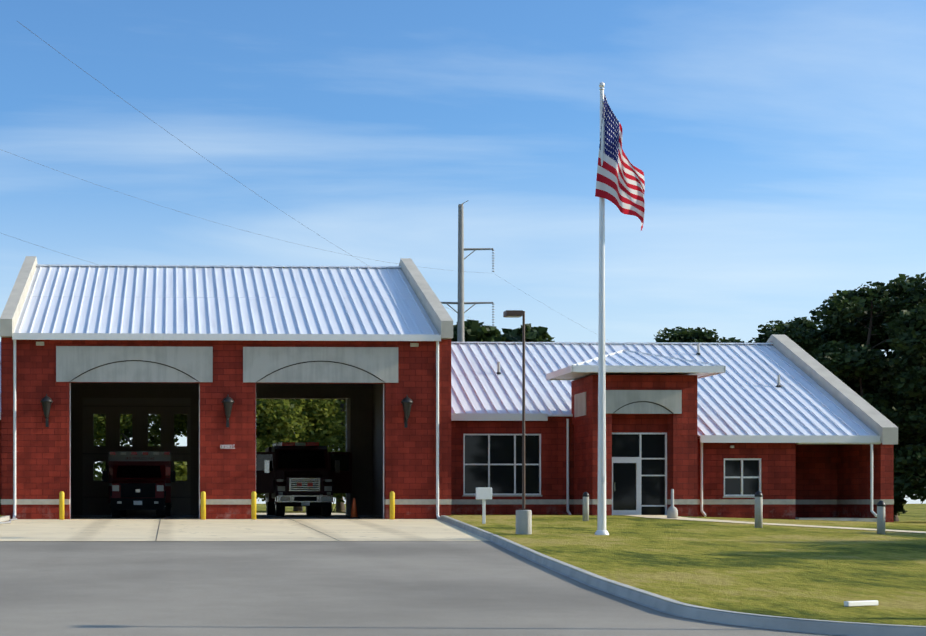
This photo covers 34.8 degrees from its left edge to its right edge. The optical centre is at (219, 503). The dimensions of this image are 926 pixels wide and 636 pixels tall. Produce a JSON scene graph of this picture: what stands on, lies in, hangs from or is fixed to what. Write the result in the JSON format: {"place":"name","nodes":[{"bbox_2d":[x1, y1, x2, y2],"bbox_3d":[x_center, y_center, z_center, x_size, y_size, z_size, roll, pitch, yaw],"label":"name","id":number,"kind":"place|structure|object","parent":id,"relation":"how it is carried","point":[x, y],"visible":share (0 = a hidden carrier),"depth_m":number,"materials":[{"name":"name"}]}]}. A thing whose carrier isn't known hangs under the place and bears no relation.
{"place":"outdoors","nodes":[
{"label":"outdoors","id":0,"kind":"place"},
{"bbox_2d":[0,519,489,540],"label":"apron pavement","id":1,"kind":"structure","parent":0,"point":[228,530],"depth_m":39.18,"materials":[{"name":"concrete"}]},
{"bbox_2d":[0,518,16,523],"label":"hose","id":2,"kind":"object","parent":1,"relation":"on","point":[10,520],"visible":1,"depth_m":43.73,"materials":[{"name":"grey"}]},
{"bbox_2d":[59,491,63,519],"bbox_3d":[-5.161,0.093,47.207,0.170,0.980,0.166,0,0,-2],"label":"yellow bollard","id":3,"kind":"object","parent":1,"relation":"on","point":[61,505],"visible":0.85,"depth_m":47.13,"materials":[{"name":"yellow metal"}]},
{"bbox_2d":[201,491,205,519],"bbox_3d":[-0.523,0.093,47.360,0.170,0.980,0.166,0,0,-2],"label":"yellow bollard","id":4,"kind":"object","parent":1,"relation":"on","point":[203,505],"visible":0.9,"depth_m":47.29,"materials":[{"name":"yellow metal"}]},
{"bbox_2d":[251,491,255,519],"bbox_3d":[1.146,0.093,47.415,0.170,0.980,0.166,0,0,-2],"label":"yellow bollard","id":5,"kind":"object","parent":1,"relation":"on","point":[253,505],"visible":0.92,"depth_m":47.34,"materials":[{"name":"yellow metal"}]},
{"bbox_2d":[390,491,394,519],"bbox_3d":[5.723,0.093,47.566,0.170,0.980,0.166,0,0,-2],"label":"yellow bollard","id":6,"kind":"object","parent":1,"relation":"on","point":[392,505],"visible":0.94,"depth_m":47.49,"materials":[{"name":"yellow metal"}]},
{"bbox_2d":[256,442,351,515],"bbox_3d":[3.368,-1.042,61.039,4.251,3.150,6.412,0,0,-2],"label":"fire engine","id":7,"kind":"object","parent":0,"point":[312,477],"visible":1,"depth_m":59.55,"materials":[{"name":"black metal"}]},
{"bbox_2d":[348,498,359,517],"bbox_3d":[4.686,0.171,49.883,0.360,0.695,0.360,0,0,-2],"label":"traffic cone","id":8,"kind":"object","parent":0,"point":[354,514],"visible":1,"depth_m":49.81,"materials":[{"name":"orange plastic"}]},
{"bbox_2d":[0,541,839,635],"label":"asphalt road","id":9,"kind":"structure","parent":0,"point":[268,588],"depth_m":19.70,"materials":[{"name":"grey asphalt"}]},
{"bbox_2d":[0,515,10,521],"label":"kerb","id":10,"kind":"structure","parent":9,"relation":"on","point":[5,518],"depth_m":46.24,"materials":[{"name":"grey concrete"}]},
{"bbox_2d":[439,515,925,635],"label":"kerb","id":11,"kind":"structure","parent":9,"relation":"on","point":[675,607],"depth_m":16.63,"materials":[{"name":"grey concrete"}]},
{"bbox_2d":[0,0,925,503],"label":"sky","id":12,"kind":"structure","parent":0,"point":[779,146],"materials":[{"name":"blue"}]},
{"bbox_2d":[256,504,925,520],"bbox_3d":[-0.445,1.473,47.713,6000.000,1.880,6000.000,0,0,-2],"label":"ground","id":13,"kind":"structure","parent":0,"point":[915,512],"depth_m":144.28,"materials":[{"name":"green plant"}]},
{"bbox_2d":[94,470,101,480],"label":"tree","id":14,"kind":"object","parent":13,"relation":"on","point":[98,475],"visible":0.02,"depth_m":79.30,"materials":[{"name":"green plant"}]},
{"bbox_2d":[96,423,148,445],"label":"pine tree","id":15,"kind":"object","parent":13,"relation":"on","point":[128,433],"visible":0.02,"depth_m":89.12,"materials":[{"name":"green plant"}]},
{"bbox_2d":[94,414,178,470],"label":"broadleaf tree","id":16,"kind":"object","parent":13,"relation":"on","point":[154,436],"visible":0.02,"depth_m":82.87,"materials":[{"name":"green plant"}]},
{"bbox_2d":[148,444,186,480],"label":"tree","id":17,"kind":"object","parent":13,"relation":"on","point":[180,468],"visible":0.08,"depth_m":77.20,"materials":[{"name":"green plant"}]},
{"bbox_2d":[152,418,186,439],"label":"pine tree","id":18,"kind":"object","parent":13,"relation":"on","point":[179,431],"depth_m":93.80,"materials":[{"name":"green plant"}]},
{"bbox_2d":[157,414,186,436],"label":"broadleaf tree","id":19,"kind":"object","parent":13,"relation":"on","point":[181,421],"depth_m":85.51,"materials":[{"name":"green plant"}]},
{"bbox_2d":[256,435,284,500],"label":"tree","id":20,"kind":"object","parent":13,"relation":"on","point":[260,441],"visible":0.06,"depth_m":78.82,"materials":[{"name":"green plant"}]},
{"bbox_2d":[293,423,307,510],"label":"pine tree","id":21,"kind":"object","parent":13,"relation":"on","point":[297,508],"depth_m":92.72,"materials":[{"name":"green plant"}]},
{"bbox_2d":[256,399,345,451],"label":"broadleaf tree","id":22,"kind":"object","parent":13,"relation":"on","point":[285,419],"visible":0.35,"depth_m":79.98,"materials":[{"name":"green plant"}]},
{"bbox_2d":[298,399,345,511],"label":"broadleaf tree","id":23,"kind":"object","parent":13,"relation":"on","point":[340,405],"visible":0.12,"depth_m":83.63,"materials":[{"name":"green plant"}]},
{"bbox_2d":[332,449,345,512],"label":"tree","id":24,"kind":"object","parent":13,"relation":"on","point":[338,495],"visible":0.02,"depth_m":79.69,"materials":[{"name":"green plant"}]},
{"bbox_2d":[0,256,897,521],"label":"station walls","id":25,"kind":"structure","parent":13,"relation":"on","point":[817,481],"depth_m":48.14,"materials":[{"name":"red brick"}]},
{"bbox_2d":[40,394,52,426],"bbox_3d":[-5.674,-3.057,47.302,0.408,1.080,0.408,0,0,43],"label":"wall lamp","id":26,"kind":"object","parent":25,"relation":"attached to","point":[46,401],"depth_m":47.21,"materials":[{"name":"black metal"}]},
{"bbox_2d":[83,398,190,514],"bbox_3d":[-3.628,-2.047,63.244,4.740,5.160,0.064,0,0,-2],"label":"overhead door","id":27,"kind":"structure","parent":25,"relation":"attached to","point":[95,497],"depth_m":63.21,"materials":[{"name":"black"}]},
{"bbox_2d":[102,451,175,516],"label":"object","id":28,"kind":"object","parent":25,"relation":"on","point":[138,484],"visible":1,"depth_m":54.84,"materials":[{"name":"red"}]},
{"bbox_2d":[222,395,233,426],"bbox_3d":[0.293,-3.057,47.498,0.408,1.080,0.408,0,0,43],"label":"wall lamp","id":29,"kind":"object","parent":25,"relation":"attached to","point":[227,401],"depth_m":47.40,"materials":[{"name":"black metal"}]},
{"bbox_2d":[401,395,412,427],"bbox_3d":[6.229,-3.057,47.694,0.408,1.080,0.408,0,0,43],"label":"wall lamp","id":30,"kind":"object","parent":25,"relation":"attached to","point":[406,401],"depth_m":47.60,"materials":[{"name":"black metal"}]},
{"bbox_2d":[0,264,877,436],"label":"station roof","id":31,"kind":"structure","parent":25,"relation":"on","point":[762,389],"depth_m":52.07,"materials":[{"name":"silver metal"}]},
{"bbox_2d":[0,333,880,518],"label":"building trim","id":32,"kind":"structure","parent":25,"relation":"attached to","point":[639,472],"depth_m":48.86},
{"bbox_2d":[441,201,494,341],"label":"utility pole","id":33,"kind":"object","parent":13,"relation":"on","point":[460,317],"visible":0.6,"depth_m":88.10,"materials":[{"name":"metal"}]},
{"bbox_2d":[0,149,478,272],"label":"power wire","id":34,"kind":"object","parent":33,"relation":"attached to","point":[215,222],"visible":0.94,"depth_m":64.79,"materials":[{"name":"grey metal"}]},
{"bbox_2d":[17,21,486,324],"bbox_3d":[6.111,-10.538,60.526,0.008,0.891,59.546,0,0,21],"label":"power wire","id":35,"kind":"object","parent":33,"relation":"attached to","point":[189,147],"visible":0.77,"depth_m":41.52,"materials":[{"name":"grey metal"}]},
{"bbox_2d":[451,319,506,341],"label":"tree","id":36,"kind":"object","parent":13,"relation":"on","point":[475,331],"visible":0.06,"depth_m":90.73,"materials":[{"name":"green plant"}]},
{"bbox_2d":[499,323,554,341],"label":"tree","id":37,"kind":"object","parent":13,"relation":"on","point":[537,334],"visible":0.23,"depth_m":93.83,"materials":[{"name":"green plant"}]},
{"bbox_2d":[654,326,731,344],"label":"tree","id":38,"kind":"object","parent":13,"relation":"on","point":[690,335],"visible":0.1,"depth_m":94.21,"materials":[{"name":"green plant"}]},
{"bbox_2d":[723,337,746,342],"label":"pine tree","id":39,"kind":"object","parent":13,"relation":"on","point":[733,340],"depth_m":99.83,"materials":[{"name":"green plant"}]},
{"bbox_2d":[748,320,841,374],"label":"deciduous tree","id":40,"kind":"object","parent":13,"relation":"on","point":[808,341],"visible":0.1,"depth_m":80.76,"materials":[{"name":"green plant"}]},
{"bbox_2d":[787,317,822,333],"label":"tree","id":41,"kind":"object","parent":13,"relation":"on","point":[805,322],"visible":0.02,"depth_m":87.34,"materials":[{"name":"green plant"}]},
{"bbox_2d":[809,274,925,455],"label":"deciduous tree","id":42,"kind":"object","parent":13,"relation":"on","point":[847,306],"visible":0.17,"depth_m":77.93,"materials":[{"name":"green plant"}]},
{"bbox_2d":[819,290,924,520],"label":"deciduous tree","id":43,"kind":"object","parent":13,"relation":"on","point":[847,330],"visible":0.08,"depth_m":79.54,"materials":[{"name":"green plant"}]},
{"bbox_2d":[445,515,925,626],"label":"lawn","id":44,"kind":"structure","parent":0,"point":[816,573],"depth_m":25.19,"materials":[{"name":"green plant"}]},
{"bbox_2d":[476,487,491,523],"bbox_3d":[7.542,0.122,40.972,0.430,1.140,0.200,0,0,-2],"label":"sign box on post","id":45,"kind":"object","parent":44,"relation":"on","point":[483,493],"visible":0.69,"depth_m":40.88,"materials":[{"name":"white metal"}]},
{"bbox_2d":[503,310,531,533],"bbox_3d":[7.205,-1.876,34.658,0.650,5.500,0.374,0,0,-2],"label":"light pole","id":46,"kind":"object","parent":44,"relation":"on","point":[523,520],"visible":0.9,"depth_m":34.63,"materials":[{"name":"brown metal"}]},
{"bbox_2d":[582,492,588,520],"bbox_3d":[10.984,0.106,43.087,0.200,0.910,0.200,0,0,-2],"label":"concrete bollard","id":47,"kind":"object","parent":44,"relation":"on","point":[585,495],"visible":0.98,"depth_m":43.01,"materials":[{"name":"grey concrete"}]},
{"bbox_2d":[595,82,608,534],"bbox_3d":[9.132,-4.616,34.321,0.340,10.860,0.340,0,0,-2],"label":"flagpole","id":48,"kind":"object","parent":44,"relation":"on","point":[601,517],"visible":0.9,"depth_m":34.26,"materials":[{"name":"white metal"}]},
{"bbox_2d":[595,95,644,229],"bbox_3d":[9.540,-8.132,34.196,1.167,3.248,0.606,0,0,-2],"label":"us flag","id":49,"kind":"object","parent":48,"relation":"attached to","point":[620,182],"visible":0.98,"depth_m":34.23,"materials":[{"name":"fabric"}]},
{"bbox_2d":[754,491,762,527],"bbox_3d":[14.400,0.179,38.397,0.210,1.010,0.210,0,0,-2],"label":"concrete bollard","id":50,"kind":"object","parent":44,"relation":"on","point":[758,495],"visible":0.94,"depth_m":38.32,"materials":[{"name":"grey concrete"}]},
{"bbox_2d":[844,600,877,606],"bbox_3d":[7.479,1.167,16.757,0.480,0.060,0.070,0,0,-24],"label":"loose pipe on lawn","id":51,"kind":"object","parent":44,"relation":"on","point":[861,603],"visible":1,"depth_m":16.71,"materials":[{"name":"white plastic"}]},
{"bbox_2d":[812,340,924,518],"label":"deciduous tree","id":52,"kind":"object","parent":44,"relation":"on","point":[856,365],"visible":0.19,"depth_m":75.03,"materials":[{"name":"green plant"}]},
{"bbox_2d":[877,500,885,533],"bbox_3d":[16.458,0.363,35.763,0.200,0.870,0.199,0,0,-2],"label":"concrete bollard","id":53,"kind":"object","parent":44,"relation":"on","point":[881,505],"visible":1,"depth_m":35.69,"materials":[{"name":"grey concrete"}]},
{"bbox_2d":[882,304,925,499],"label":"deciduous tree","id":54,"kind":"object","parent":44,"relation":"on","point":[911,482],"visible":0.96,"depth_m":71.72,"materials":[{"name":"green plant"}]},
{"bbox_2d":[890,273,925,503],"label":"tree","id":55,"kind":"object","parent":44,"relation":"on","point":[919,294],"visible":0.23,"depth_m":75.52,"materials":[{"name":"green plant"}]},
{"bbox_2d":[627,515,925,532],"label":"walkway","id":56,"kind":"structure","parent":0,"point":[679,518],"depth_m":42.02,"materials":[{"name":"concrete"}]},
{"bbox_2d":[667,489,677,517],"bbox_3d":[14.210,0.028,45.094,0.330,0.970,0.330,0,0,-2],"label":"cigarette receptacle","id":57,"kind":"object","parent":56,"relation":"on","point":[672,511],"visible":0.98,"depth_m":45.00,"materials":[{"name":"grey plastic"}]}
]}

